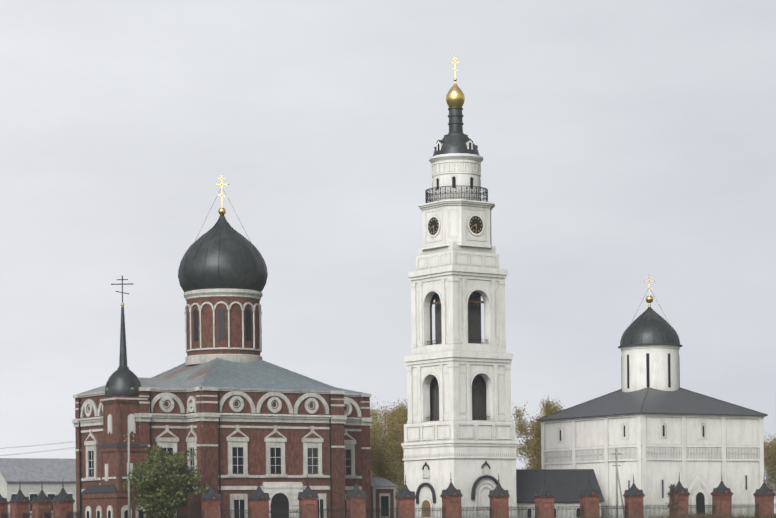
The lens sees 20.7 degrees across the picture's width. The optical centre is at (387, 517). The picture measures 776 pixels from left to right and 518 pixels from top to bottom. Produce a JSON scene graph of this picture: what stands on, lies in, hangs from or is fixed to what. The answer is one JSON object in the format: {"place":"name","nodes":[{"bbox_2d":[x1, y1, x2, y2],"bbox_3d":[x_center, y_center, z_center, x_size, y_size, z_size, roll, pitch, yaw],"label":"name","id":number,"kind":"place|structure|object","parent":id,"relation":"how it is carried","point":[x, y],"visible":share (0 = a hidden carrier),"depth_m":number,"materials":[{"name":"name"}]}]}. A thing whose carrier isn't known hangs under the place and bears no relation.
{"place":"outdoors","nodes":[
{"label":"outdoors","id":0,"kind":"place"},
{"bbox_2d":[0,0,775,513],"label":"sky","id":1,"kind":"structure","parent":0,"point":[620,143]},
{"bbox_2d":[578,511,775,517],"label":"grass","id":2,"kind":"structure","parent":0,"point":[705,515],"depth_m":318.45,"materials":[{"name":"green plant"}]},
{"bbox_3d":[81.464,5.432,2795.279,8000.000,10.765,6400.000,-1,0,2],"label":"ground","id":3,"kind":"structure","parent":0,"visible":0},
{"bbox_2d":[0,458,75,517],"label":"house","id":4,"kind":"structure","parent":3,"relation":"on","point":[30,477],"depth_m":428.45,"materials":[{"name":"white"}]},
{"bbox_2d":[123,445,212,517],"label":"green tree","id":5,"kind":"object","parent":3,"relation":"on","point":[156,474],"visible":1,"depth_m":326.48,"materials":[{"name":"green plant"}]},
{"bbox_2d":[72,173,372,517],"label":"church","id":6,"kind":"structure","parent":3,"relation":"on","point":[234,409],"depth_m":346.86,"materials":[{"name":"red brick"}]},
{"bbox_2d":[1,433,625,517],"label":"utility poles","id":7,"kind":"object","parent":3,"relation":"on","point":[129,491],"visible":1,"depth_m":327.27,"materials":[{"name":"concrete"}]},
{"bbox_2d":[370,397,387,476],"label":"tree","id":8,"kind":"object","parent":3,"relation":"on","point":[374,412],"visible":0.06,"depth_m":414.56,"materials":[{"name":"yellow plant"}]},
{"bbox_2d":[371,477,396,517],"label":"brick annex","id":9,"kind":"object","parent":3,"relation":"on","point":[383,492],"visible":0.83,"depth_m":370.61,"materials":[{"name":"red brick"}]},
{"bbox_2d":[370,415,397,478],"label":"birch","id":10,"kind":"object","parent":3,"relation":"on","point":[375,425],"visible":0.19,"depth_m":384.16,"materials":[{"name":"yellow plant"}]},
{"bbox_2d":[370,431,403,490],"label":"birch","id":11,"kind":"object","parent":3,"relation":"on","point":[380,457],"visible":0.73,"depth_m":374.34,"materials":[{"name":"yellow plant"}]},
{"bbox_2d":[0,473,775,517],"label":"fence","id":12,"kind":"object","parent":3,"relation":"on","point":[63,501],"visible":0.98,"depth_m":331.65,"materials":[{"name":"brick"}]},
{"bbox_2d":[376,401,403,490],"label":"birch","id":13,"kind":"object","parent":3,"relation":"on","point":[382,417],"visible":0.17,"depth_m":390.08,"materials":[{"name":"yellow plant"}]},
{"bbox_2d":[379,402,407,471],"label":"birch","id":14,"kind":"object","parent":3,"relation":"on","point":[400,411],"visible":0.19,"depth_m":388.81,"materials":[{"name":"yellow plant"}]},
{"bbox_2d":[384,413,404,488],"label":"birch","id":15,"kind":"object","parent":3,"relation":"on","point":[397,448],"visible":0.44,"depth_m":380.39,"materials":[{"name":"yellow plant"}]},
{"bbox_2d":[381,398,407,484],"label":"birch","id":16,"kind":"object","parent":3,"relation":"on","point":[406,409],"visible":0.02,"depth_m":393.88,"materials":[{"name":"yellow plant"}]},
{"bbox_2d":[401,55,517,517],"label":"bell tower","id":17,"kind":"structure","parent":3,"relation":"on","point":[459,429],"depth_m":342.75,"materials":[{"name":"paint"}]},
{"bbox_2d":[511,402,538,468],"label":"birch","id":18,"kind":"object","parent":3,"relation":"on","point":[521,429],"visible":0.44,"depth_m":399.27,"materials":[{"name":"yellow plant"}]},
{"bbox_2d":[516,405,553,468],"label":"birch","id":19,"kind":"object","parent":3,"relation":"on","point":[535,461],"visible":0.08,"depth_m":393.09,"materials":[{"name":"yellow plant"}]},
{"bbox_2d":[527,412,544,468],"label":"tree","id":20,"kind":"object","parent":3,"relation":"on","point":[537,440],"visible":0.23,"depth_m":391.79,"materials":[{"name":"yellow plant"}]},
{"bbox_2d":[536,394,563,417],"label":"tree","id":21,"kind":"object","parent":3,"relation":"on","point":[548,407],"visible":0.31,"depth_m":401.24,"materials":[{"name":"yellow plant"}]},
{"bbox_2d":[516,469,604,517],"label":"house","id":22,"kind":"structure","parent":3,"relation":"on","point":[566,486],"depth_m":353.52,"materials":[{"name":"paint"}]},
{"bbox_2d":[537,274,767,517],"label":"church","id":23,"kind":"structure","parent":3,"relation":"on","point":[656,425],"depth_m":361.60,"materials":[{"name":"paint"}]},
{"bbox_2d":[666,484,683,514],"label":"shrub","id":24,"kind":"object","parent":3,"relation":"on","point":[671,489],"visible":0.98,"depth_m":334.25,"materials":[{"name":"green plant"}]},
{"bbox_2d":[764,433,775,507],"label":"tree","id":25,"kind":"object","parent":3,"relation":"on","point":[769,458],"visible":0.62,"depth_m":385.30,"materials":[{"name":"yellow plant"}]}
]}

